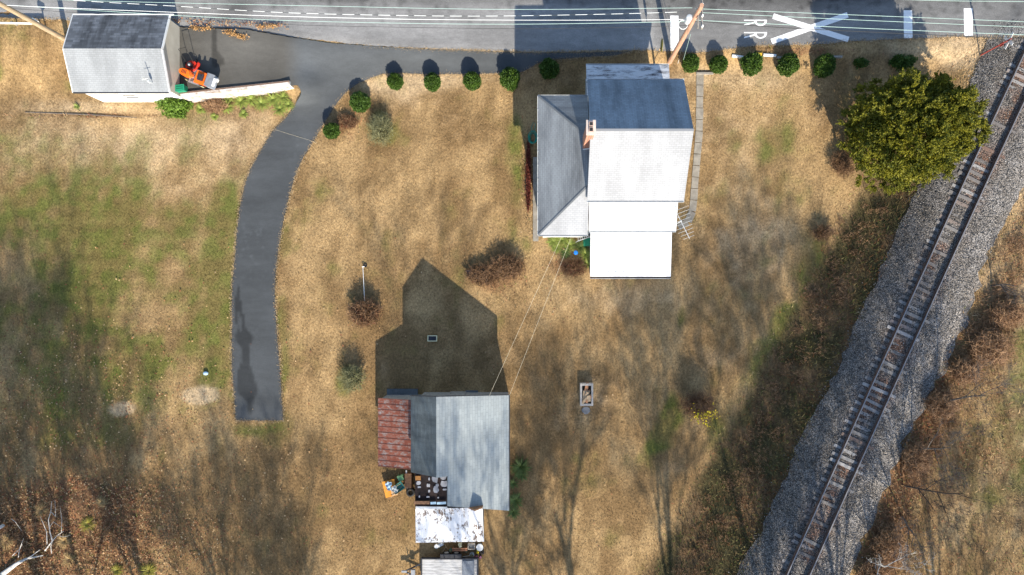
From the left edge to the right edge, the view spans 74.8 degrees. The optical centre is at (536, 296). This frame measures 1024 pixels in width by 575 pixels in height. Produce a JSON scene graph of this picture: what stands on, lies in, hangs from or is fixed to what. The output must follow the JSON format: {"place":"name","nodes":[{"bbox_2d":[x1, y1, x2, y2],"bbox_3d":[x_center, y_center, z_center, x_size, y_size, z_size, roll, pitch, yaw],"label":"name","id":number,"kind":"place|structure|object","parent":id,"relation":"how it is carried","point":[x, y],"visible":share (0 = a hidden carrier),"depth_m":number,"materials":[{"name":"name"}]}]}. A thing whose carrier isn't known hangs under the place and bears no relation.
{"place":"outdoors","nodes":[
{"label":"outdoors","id":0,"kind":"place"},
{"bbox_2d":[180,27,627,420],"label":"driveway","id":1,"kind":"structure","parent":0,"point":[323,76],"depth_m":50.89,"materials":[{"name":"grey asphalt"}]},
{"bbox_2d":[175,84,188,92],"bbox_3d":[-26.173,-15.308,49.316,0.680,0.705,0.480,-6,90,0],"label":"storage bin","id":2,"kind":"object","parent":1,"relation":"on","point":[179,88],"visible":1,"depth_m":48.99,"materials":[{"name":"green paint"}]},
{"bbox_2d":[178,47,199,71],"bbox_3d":[-25.415,-17.277,49.044,1.290,1.166,1.620,0,90,0],"label":"push mower","id":3,"kind":"object","parent":1,"relation":"on","point":[192,64],"visible":0.87,"depth_m":49.16,"materials":[{"name":"red paint"}]},
{"bbox_2d":[179,68,218,89],"bbox_3d":[-24.750,-16.073,49.064,2.860,1.126,1.100,19,90,0],"label":"ride on mower","id":4,"kind":"object","parent":1,"relation":"on","point":[200,78],"visible":1,"depth_m":48.80,"materials":[{"name":"orange paint"}]},
{"bbox_2d":[0,11,1023,574],"bbox_3d":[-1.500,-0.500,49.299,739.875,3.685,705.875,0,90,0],"label":"ground","id":5,"kind":"structure","parent":0,"point":[414,177],"depth_m":51.00,"materials":[{"name":"beige plant"}]},
{"bbox_2d":[0,531,16,551],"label":"grass tussock","id":6,"kind":"object","parent":5,"relation":"on","point":[5,541],"depth_m":50.73,"materials":[{"name":"plant"}]},
{"bbox_2d":[0,524,42,574],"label":"fallen log","id":7,"kind":"object","parent":5,"relation":"on","point":[9,569],"visible":1,"depth_m":50.54,"materials":[{"name":"grey wood"}]},
{"bbox_2d":[0,1,64,40],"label":"utility pole","id":8,"kind":"object","parent":5,"relation":"on","point":[33,21],"visible":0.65,"depth_m":46.09,"materials":[{"name":"brown wood"}]},
{"bbox_2d":[8,5,684,19],"bbox_3d":[-15.198,-18.601,43.800,50.692,0.027,0.583,2,90,0],"label":"lashed cable","id":9,"kind":"object","parent":8,"relation":"attached to","point":[299,16],"visible":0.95,"depth_m":43.79,"materials":[{"name":"black metal"}]},
{"bbox_2d":[16,5,683,23],"bbox_3d":[-15.270,-18.482,44.000,50.923,0.028,0.726,2,90,0],"label":"overhead wire","id":10,"kind":"object","parent":8,"relation":"attached to","point":[354,22],"visible":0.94,"depth_m":43.99,"materials":[{"name":"grey metal"}]},
{"bbox_2d":[80,0,649,9],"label":"overhead wire","id":11,"kind":"object","parent":8,"relation":"attached to","point":[381,7],"visible":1,"depth_m":41.79,"materials":[{"name":"grey metal"}]},
{"bbox_2d":[31,502,48,516],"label":"grass tussock","id":12,"kind":"object","parent":5,"relation":"on","point":[41,510],"depth_m":50.81,"materials":[{"name":"plant"}]},
{"bbox_2d":[40,501,69,553],"bbox_3d":[-35.624,17.194,49.269,5.421,3.122,2.542,-42,90,0],"label":"dead branch","id":13,"kind":"object","parent":5,"relation":"on","point":[49,530],"visible":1,"depth_m":49.15,"materials":[{"name":"wood"}]},
{"bbox_2d":[55,531,72,549],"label":"grass tussock","id":14,"kind":"object","parent":5,"relation":"on","point":[63,541],"depth_m":50.81,"materials":[{"name":"plant"}]},
{"bbox_2d":[59,551,77,567],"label":"grass tussock","id":15,"kind":"object","parent":5,"relation":"on","point":[68,557],"depth_m":50.77,"materials":[{"name":"plant"}]},
{"bbox_2d":[25,112,136,117],"bbox_3d":[-34.723,-13.886,50.951,8.519,0.113,0.120,3,90,0],"label":"rotten timber","id":16,"kind":"object","parent":5,"relation":"on","point":[80,114],"visible":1,"depth_m":50.92,"materials":[{"name":"brown wood"}]},
{"bbox_2d":[79,516,98,532],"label":"grass tussock","id":17,"kind":"object","parent":5,"relation":"on","point":[86,525],"depth_m":50.78,"materials":[{"name":"plant"}]},
{"bbox_2d":[94,495,106,507],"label":"grass tussock","id":18,"kind":"object","parent":5,"relation":"on","point":[100,500],"depth_m":50.84,"materials":[{"name":"plant"}]},
{"bbox_2d":[110,562,123,574],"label":"grass tussock","id":19,"kind":"object","parent":5,"relation":"on","point":[115,570],"depth_m":50.77,"materials":[{"name":"plant"}]},
{"bbox_2d":[63,14,188,101],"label":"garage","id":20,"kind":"structure","parent":5,"relation":"on","point":[119,58],"depth_m":47.59,"materials":[{"name":"white"}]},
{"bbox_2d":[119,94,143,99],"bbox_3d":[-30.000,-14.794,49.500,1.200,1.060,0.120,0,90,0],"label":"window","id":21,"kind":"structure","parent":20,"relation":"in","point":[129,96],"depth_m":49.58,"materials":[{"name":"white paint"}]},
{"bbox_2d":[138,561,158,574],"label":"grass tussock","id":22,"kind":"object","parent":5,"relation":"on","point":[149,568],"depth_m":50.76,"materials":[{"name":"plant"}]},
{"bbox_2d":[154,97,193,118],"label":"evergreen shrub","id":23,"kind":"object","parent":5,"relation":"on","point":[175,108],"visible":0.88,"depth_m":50.34,"materials":[{"name":"green plant"}]},
{"bbox_2d":[199,98,228,114],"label":"brown shrub","id":24,"kind":"object","parent":5,"relation":"on","point":[211,106],"visible":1,"depth_m":50.59,"materials":[{"name":"brown plant"}]},
{"bbox_2d":[221,100,232,113],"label":"strap leaf plant","id":25,"kind":"object","parent":5,"relation":"on","point":[227,109],"visible":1,"depth_m":50.83,"materials":[{"name":"green plant"}]},
{"bbox_2d":[180,80,293,102],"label":"retaining wall","id":26,"kind":"structure","parent":5,"relation":"on","point":[239,91],"depth_m":49.69,"materials":[{"name":"white concrete"}]},
{"bbox_2d":[231,96,248,109],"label":"strap leaf plant","id":27,"kind":"object","parent":5,"relation":"on","point":[240,102],"visible":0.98,"depth_m":50.81,"materials":[{"name":"green plant"}]},
{"bbox_2d":[243,94,258,107],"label":"strap leaf plant","id":28,"kind":"object","parent":5,"relation":"on","point":[250,98],"visible":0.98,"depth_m":50.83,"materials":[{"name":"green plant"}]},
{"bbox_2d":[253,95,269,111],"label":"strap leaf plant","id":29,"kind":"object","parent":5,"relation":"on","point":[261,104],"visible":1,"depth_m":50.81,"materials":[{"name":"green plant"}]},
{"bbox_2d":[263,92,279,107],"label":"strap leaf plant","id":30,"kind":"object","parent":5,"relation":"on","point":[271,101],"visible":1,"depth_m":50.72,"materials":[{"name":"green plant"}]},
{"bbox_2d":[271,102,287,115],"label":"strap leaf plant","id":31,"kind":"object","parent":5,"relation":"on","point":[280,108],"visible":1,"depth_m":50.78,"materials":[{"name":"green plant"}]},
{"bbox_2d":[275,90,289,105],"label":"strap leaf plant","id":32,"kind":"object","parent":5,"relation":"on","point":[282,97],"visible":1,"depth_m":50.58,"materials":[{"name":"green plant"}]},
{"bbox_2d":[0,17,612,574],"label":"fallen leaves","id":33,"kind":"object","parent":5,"relation":"on","point":[120,491],"visible":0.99,"depth_m":50.88,"materials":[{"name":"brown dry dead leaves"}]},
{"bbox_2d":[322,122,340,139],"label":"round bush","id":34,"kind":"object","parent":5,"relation":"on","point":[331,131],"visible":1,"depth_m":49.99,"materials":[{"name":"green plant"}]},
{"bbox_2d":[335,112,358,130],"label":"brown shrub","id":35,"kind":"object","parent":5,"relation":"on","point":[345,118],"visible":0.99,"depth_m":50.63,"materials":[{"name":"red plant"}]},
{"bbox_2d":[335,365,366,394],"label":"wispy shrub","id":36,"kind":"object","parent":5,"relation":"on","point":[351,381],"visible":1,"depth_m":50.12,"materials":[{"name":"green plant"}]},
{"bbox_2d":[349,91,370,112],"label":"round bush","id":37,"kind":"object","parent":5,"relation":"on","point":[359,101],"visible":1,"depth_m":49.96,"materials":[{"name":"green plant"}]},
{"bbox_2d":[345,296,386,329],"bbox_3d":[-13.009,1.154,50.132,3.541,1.780,2.967,0,90,0],"label":"brown shrub","id":38,"kind":"object","parent":5,"relation":"on","point":[360,306],"visible":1,"depth_m":50.21,"materials":[{"name":"red plant"}]},
{"bbox_2d":[366,110,398,147],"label":"wispy shrub","id":39,"kind":"object","parent":5,"relation":"on","point":[378,126],"visible":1,"depth_m":50.25,"materials":[{"name":"green plant"}]},
{"bbox_2d":[382,479,397,497],"bbox_3d":[-11.098,14.537,50.815,0.950,0.412,1.250,-14,90,0],"label":"folding table","id":40,"kind":"object","parent":5,"relation":"on","point":[390,493],"visible":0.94,"depth_m":50.62,"materials":[{"name":"orange paint"}]},
{"bbox_2d":[386,73,403,90],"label":"round bush","id":41,"kind":"object","parent":5,"relation":"on","point":[394,81],"visible":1,"depth_m":49.83,"materials":[{"name":"green plant"}]},
{"bbox_2d":[387,389,417,394],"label":"concrete slab","id":42,"kind":"structure","parent":5,"relation":"on","point":[402,391],"depth_m":50.87,"materials":[{"name":"grey concrete"}]},
{"bbox_2d":[405,472,412,487],"bbox_3d":[-9.695,13.909,50.709,0.500,0.600,1.100,0,90,0],"label":"crate","id":43,"kind":"object","parent":5,"relation":"on","point":[408,479],"visible":0.86,"depth_m":50.41,"materials":[{"name":"wood"}]},
{"bbox_2d":[423,72,440,92],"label":"round bush","id":44,"kind":"object","parent":5,"relation":"on","point":[432,82],"visible":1,"depth_m":49.81,"materials":[{"name":"green plant"}]},
{"bbox_2d":[401,551,478,574],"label":"flatbed trailer","id":45,"kind":"object","parent":5,"relation":"on","point":[449,563],"visible":1,"depth_m":50.35,"materials":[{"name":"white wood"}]},
{"bbox_2d":[378,391,509,542],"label":"barn","id":46,"kind":"structure","parent":5,"relation":"on","point":[451,450],"depth_m":46.88,"materials":[{"name":"grey sheet metal"},{"name":"rusty red tin"},{"name":"white painted tin"}]},
{"bbox_2d":[462,71,481,90],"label":"round bush","id":47,"kind":"object","parent":5,"relation":"on","point":[472,81],"visible":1,"depth_m":49.77,"materials":[{"name":"green plant"}]},
{"bbox_2d":[462,259,501,291],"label":"brown shrub","id":48,"kind":"object","parent":5,"relation":"on","point":[484,272],"visible":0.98,"depth_m":50.51,"materials":[{"name":"brown plant"}]},
{"bbox_2d":[486,252,530,282],"bbox_3d":[-2.255,-2.194,50.247,3.821,1.593,3.087,-26,90,0],"label":"brown shrub","id":49,"kind":"object","parent":5,"relation":"on","point":[504,259],"visible":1,"depth_m":50.32,"materials":[{"name":"brown plant"}]},
{"bbox_2d":[498,66,520,91],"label":"round bush","id":50,"kind":"object","parent":5,"relation":"on","point":[509,78],"visible":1,"depth_m":49.56,"materials":[{"name":"green plant"}]},
{"bbox_2d":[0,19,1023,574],"bbox_3d":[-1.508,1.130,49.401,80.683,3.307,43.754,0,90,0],"label":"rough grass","id":51,"kind":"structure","parent":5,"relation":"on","point":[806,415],"depth_m":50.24,"materials":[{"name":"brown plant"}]},
{"bbox_2d":[0,200,1023,574],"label":"brambles","id":52,"kind":"object","parent":5,"relation":"on","point":[972,332],"visible":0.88,"depth_m":49.93,"materials":[{"name":"brown plant"}]},
{"bbox_2d":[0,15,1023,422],"bbox_3d":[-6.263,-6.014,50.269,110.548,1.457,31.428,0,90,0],"label":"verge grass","id":53,"kind":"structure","parent":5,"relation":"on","point":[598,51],"depth_m":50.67,"materials":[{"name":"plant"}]},
{"bbox_2d":[507,506,520,520],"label":"yucca","id":54,"kind":"object","parent":5,"relation":"on","point":[513,513],"visible":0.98,"depth_m":50.79,"materials":[{"name":"green plant"}]},
{"bbox_2d":[510,491,524,509],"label":"yucca","id":55,"kind":"object","parent":5,"relation":"on","point":[515,499],"visible":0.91,"depth_m":50.76,"materials":[{"name":"green plant"}]},
{"bbox_2d":[510,454,531,480],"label":"yucca","id":56,"kind":"object","parent":5,"relation":"on","point":[519,466],"visible":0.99,"depth_m":50.73,"materials":[{"name":"green plant"}]},
{"bbox_2d":[525,137,530,212],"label":"hedge","id":57,"kind":"object","parent":5,"relation":"on","point":[528,174],"visible":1,"depth_m":50.77,"materials":[{"name":"red plant"}]},
{"bbox_2d":[538,57,559,79],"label":"round bush","id":58,"kind":"object","parent":5,"relation":"on","point":[549,68],"visible":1,"depth_m":49.72,"materials":[{"name":"green plant"}]},
{"bbox_2d":[545,237,561,250],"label":"garden plant","id":59,"kind":"object","parent":5,"relation":"on","point":[551,241],"visible":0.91,"depth_m":50.83,"materials":[{"name":"green plant"}]},
{"bbox_2d":[553,237,570,248],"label":"garden plant","id":60,"kind":"object","parent":5,"relation":"on","point":[562,240],"visible":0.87,"depth_m":50.80,"materials":[{"name":"green plant"}]},
{"bbox_2d":[562,238,577,253],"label":"garden plant","id":61,"kind":"object","parent":5,"relation":"on","point":[570,246],"visible":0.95,"depth_m":50.80,"materials":[{"name":"green plant"}]},
{"bbox_2d":[558,256,588,278],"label":"brown shrub","id":62,"kind":"object","parent":5,"relation":"on","point":[569,266],"visible":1,"depth_m":50.69,"materials":[{"name":"red plant"}]},
{"bbox_2d":[574,238,589,255],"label":"garden plant","id":63,"kind":"object","parent":5,"relation":"on","point":[580,246],"visible":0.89,"depth_m":50.81,"materials":[{"name":"green plant"}]},
{"bbox_2d":[579,248,589,260],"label":"garden plant","id":64,"kind":"object","parent":5,"relation":"on","point":[586,253],"visible":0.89,"depth_m":50.84,"materials":[{"name":"green plant"}]},
{"bbox_2d":[580,382,592,405],"bbox_3d":[3.783,7.355,50.651,0.980,0.765,1.790,0,90,0],"label":"fire pit","id":65,"kind":"object","parent":5,"relation":"on","point":[586,393],"visible":1,"depth_m":50.41,"materials":[{"name":"grey concrete"}]},
{"bbox_2d":[537,64,693,278],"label":"house","id":66,"kind":"structure","parent":5,"relation":"on","point":[614,143],"depth_m":44.22,"materials":[{"name":"white"}]},
{"bbox_2d":[667,0,703,64],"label":"utility pole","id":67,"kind":"object","parent":5,"relation":"on","point":[689,20],"visible":1,"depth_m":43.51,"materials":[{"name":"brown wood"}]},
{"bbox_2d":[13,8,685,28],"bbox_3d":[-15.376,-18.375,44.300,51.274,0.023,0.810,2,90,0],"label":"overhead wire","id":68,"kind":"object","parent":67,"relation":"attached to","point":[367,26],"visible":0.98,"depth_m":44.29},
{"bbox_2d":[74,0,669,15],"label":"lashed cable","id":69,"kind":"object","parent":67,"relation":"attached to","point":[361,14],"visible":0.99,"depth_m":43.39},
{"bbox_2d":[700,12,1016,26],"bbox_3d":[28.145,-17.136,42.200,36.313,0.025,0.063,2,90,0],"label":"overhead wire","id":70,"kind":"object","parent":67,"relation":"attached to","point":[866,20],"visible":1,"depth_m":42.19,"materials":[{"name":"metal"}]},
{"bbox_2d":[695,8,1023,21],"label":"overhead wire","id":71,"kind":"object","parent":67,"relation":"attached to","point":[865,15],"visible":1,"depth_m":41.89,"materials":[{"name":"metal"}]},
{"bbox_2d":[699,20,1022,34],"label":"overhead wire","id":72,"kind":"object","parent":67,"relation":"attached to","point":[864,28],"visible":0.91,"depth_m":43.59,"materials":[{"name":"grey metal"}]},
{"bbox_2d":[699,21,1023,38],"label":"lashed cable","id":73,"kind":"object","parent":67,"relation":"attached to","point":[860,31],"visible":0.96,"depth_m":43.99,"materials":[{"name":"black metal"}]},
{"bbox_2d":[681,53,699,72],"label":"round bush","id":74,"kind":"object","parent":5,"relation":"on","point":[690,62],"visible":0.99,"depth_m":49.77,"materials":[{"name":"green plant"}]},
{"bbox_2d":[675,386,720,426],"bbox_3d":[12.141,8.185,49.705,4.148,2.617,3.089,0,90,0],"label":"yellow flecked shrub","id":75,"kind":"object","parent":5,"relation":"on","point":[699,405],"visible":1,"depth_m":49.71,"materials":[{"name":"red plant"}]},
{"bbox_2d":[709,54,727,74],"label":"round bush","id":76,"kind":"object","parent":5,"relation":"on","point":[718,64],"visible":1,"depth_m":49.80,"materials":[{"name":"green plant"}]},
{"bbox_2d":[739,51,763,76],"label":"round bush","id":77,"kind":"object","parent":5,"relation":"on","point":[751,63],"visible":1,"depth_m":49.63,"materials":[{"name":"green plant"}]},
{"bbox_2d":[776,53,799,77],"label":"round bush","id":78,"kind":"object","parent":5,"relation":"on","point":[788,65],"visible":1,"depth_m":49.69,"materials":[{"name":"green plant"}]},
{"bbox_2d":[810,222,836,245],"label":"brown shrub","id":79,"kind":"object","parent":5,"relation":"on","point":[822,231],"visible":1,"depth_m":50.44,"materials":[{"name":"brown plant"}]},
{"bbox_2d":[813,53,835,78],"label":"round bush","id":80,"kind":"object","parent":5,"relation":"on","point":[824,65],"visible":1,"depth_m":49.69,"materials":[{"name":"green plant"}]},
{"bbox_2d":[828,149,857,180],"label":"brown shrub","id":81,"kind":"object","parent":5,"relation":"on","point":[843,161],"visible":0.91,"depth_m":50.38,"materials":[{"name":"brown plant"}]},
{"bbox_2d":[853,56,870,69],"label":"scraggly bush","id":82,"kind":"object","parent":5,"relation":"on","point":[860,63],"visible":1,"depth_m":50.41,"materials":[{"name":"green plant"}]},
{"bbox_2d":[854,555,891,574],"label":"bank shrub","id":83,"kind":"object","parent":5,"relation":"on","point":[870,567],"visible":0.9,"depth_m":48.01,"materials":[{"name":"brown plant"}]},
{"bbox_2d":[727,19,1023,574],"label":"ballast","id":84,"kind":"structure","parent":5,"relation":"on","point":[849,380],"depth_m":49.17,"materials":[{"name":"gravel"}]},
{"bbox_2d":[776,39,1023,574],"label":"railway track","id":85,"kind":"structure","parent":84,"relation":"on","point":[917,332],"depth_m":48.95,"materials":[{"name":"metal"}]},
{"bbox_2d":[871,525,910,571],"bbox_3d":[25.332,18.066,47.726,3.073,2.122,3.597,-22,90,0],"label":"bank shrub","id":86,"kind":"object","parent":5,"relation":"on","point":[887,547],"visible":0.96,"depth_m":47.80,"materials":[{"name":"brown plant"}]},
{"bbox_2d":[866,545,935,574],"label":"bare sapling","id":87,"kind":"object","parent":5,"relation":"on","point":[880,565],"visible":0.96,"depth_m":45.34,"materials":[{"name":"white plant"}]},
{"bbox_2d":[888,53,917,71],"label":"spreading bush","id":88,"kind":"object","parent":5,"relation":"on","point":[898,61],"visible":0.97,"depth_m":50.22,"materials":[{"name":"green plant"}]},
{"bbox_2d":[835,67,993,195],"bbox_3d":[26.246,-11.649,46.678,10.101,9.228,8.764,0,90,0],"label":"conifer tree","id":89,"kind":"object","parent":5,"relation":"on","point":[936,110],"visible":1,"depth_m":44.81,"materials":[{"name":"green plant"}]},
{"bbox_2d":[899,440,935,481],"bbox_3d":[27.494,11.850,48.035,2.951,2.083,3.358,0,90,0],"label":"bank shrub","id":90,"kind":"object","parent":5,"relation":"on","point":[915,453],"visible":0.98,"depth_m":48.19,"materials":[{"name":"brown plant"}]},
{"bbox_2d":[891,515,946,571],"bbox_3d":[25.697,16.847,45.754,3.724,6.605,3.223,31,90,0],"label":"bare sapling","id":91,"kind":"object","parent":5,"relation":"on","point":[914,543],"visible":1,"depth_m":45.20,"materials":[{"name":"grey plant"}]},
{"bbox_2d":[923,385,965,424],"bbox_3d":[29.481,7.782,48.291,3.112,1.993,2.907,-32,90,0],"label":"bank shrub","id":92,"kind":"object","parent":5,"relation":"on","point":[941,407],"visible":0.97,"depth_m":48.36,"materials":[{"name":"brown plant"}]},
{"bbox_2d":[920,418,998,490],"bbox_3d":[28.195,10.412,46.240,2.724,6.086,5.874,24,90,0],"label":"bare sapling","id":93,"kind":"object","parent":5,"relation":"on","point":[945,447],"visible":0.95,"depth_m":45.16,"materials":[{"name":"grey plant"}]},
{"bbox_2d":[902,463,1023,563],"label":"bare sapling","id":94,"kind":"object","parent":5,"relation":"on","point":[944,506],"visible":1,"depth_m":43.54,"materials":[{"name":"brown plant"}]},
{"bbox_2d":[946,354,984,388],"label":"bank shrub","id":95,"kind":"object","parent":5,"relation":"on","point":[963,373],"visible":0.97,"depth_m":48.57,"materials":[{"name":"brown plant"}]},
{"bbox_2d":[945,358,1023,416],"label":"bare sapling","id":96,"kind":"object","parent":5,"relation":"on","point":[983,394],"visible":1,"depth_m":44.80,"materials":[{"name":"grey plant"}]},
{"bbox_2d":[968,324,1021,371],"bbox_3d":[33.133,3.691,48.315,4.081,2.138,3.906,0,90,0],"label":"bank shrub","id":97,"kind":"object","parent":5,"relation":"on","point":[1000,353],"visible":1,"depth_m":48.38,"materials":[{"name":"brown plant"}]},
{"bbox_2d":[980,32,1013,55],"bbox_3d":[33.475,-18.175,48.661,0.148,3.395,0.990,0,90,0],"label":"crossing sign","id":98,"kind":"object","parent":5,"relation":"on","point":[1008,41],"visible":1,"depth_m":47.73,"materials":[{"name":"metal"}]},
{"bbox_2d":[988,296,1023,331],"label":"bank shrub","id":99,"kind":"object","parent":5,"relation":"on","point":[1011,314],"visible":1,"depth_m":48.72,"materials":[{"name":"brown plant"}]},
{"bbox_2d":[991,280,1023,303],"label":"bare sapling","id":100,"kind":"object","parent":5,"relation":"on","point":[1003,286],"visible":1,"depth_m":48.00,"materials":[{"name":"grey plant"}]},
{"bbox_2d":[0,0,1023,52],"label":"road","id":101,"kind":"structure","parent":0,"point":[455,32],"depth_m":50.40,"materials":[{"name":"grey asphalt"}]},
{"bbox_2d":[670,16,678,49],"bbox_3d":[10.440,-19.920,50.578,0.660,0.040,2.662,0,90,0],"label":"road marking bar","id":102,"kind":"object","parent":101,"relation":"on","point":[674,32],"visible":0.8,"depth_m":50.57,"materials":[{"name":"paint"}]},
{"bbox_2d":[744,20,766,38],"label":"road marking letters","id":103,"kind":"object","parent":101,"relation":"on","point":[755,33],"visible":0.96,"depth_m":50.57,"materials":[{"name":"paint"}]},
{"bbox_2d":[771,12,848,43],"bbox_3d":[20.651,-20.274,50.495,5.903,0.120,2.372,0,90,0],"label":"road marking cross","id":104,"kind":"object","parent":101,"relation":"on","point":[817,25],"visible":0.95,"depth_m":50.50,"materials":[{"name":"paint"}]},
{"bbox_2d":[904,10,912,37],"bbox_3d":[27.993,-20.517,50.368,0.673,0.019,2.111,0,90,0],"label":"road marking bar","id":105,"kind":"object","parent":101,"relation":"on","point":[907,21],"visible":0.96,"depth_m":50.37,"materials":[{"name":"paint"}]},
{"bbox_2d":[964,8,972,35],"bbox_3d":[32.478,-20.651,50.287,0.672,0.017,2.073,0,90,0],"label":"road marking bar","id":106,"kind":"object","parent":101,"relation":"on","point":[968,15],"visible":0.91,"depth_m":50.28,"materials":[{"name":"paint"}]},
{"bbox_2d":[533,157,538,240],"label":"pavement","id":107,"kind":"structure","parent":0,"point":[535,237],"depth_m":50.91,"materials":[{"name":"concrete"}]},
{"bbox_2d":[677,75,703,229],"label":"path","id":108,"kind":"structure","parent":0,"point":[698,138],"depth_m":50.93,"materials":[{"name":"concrete"}]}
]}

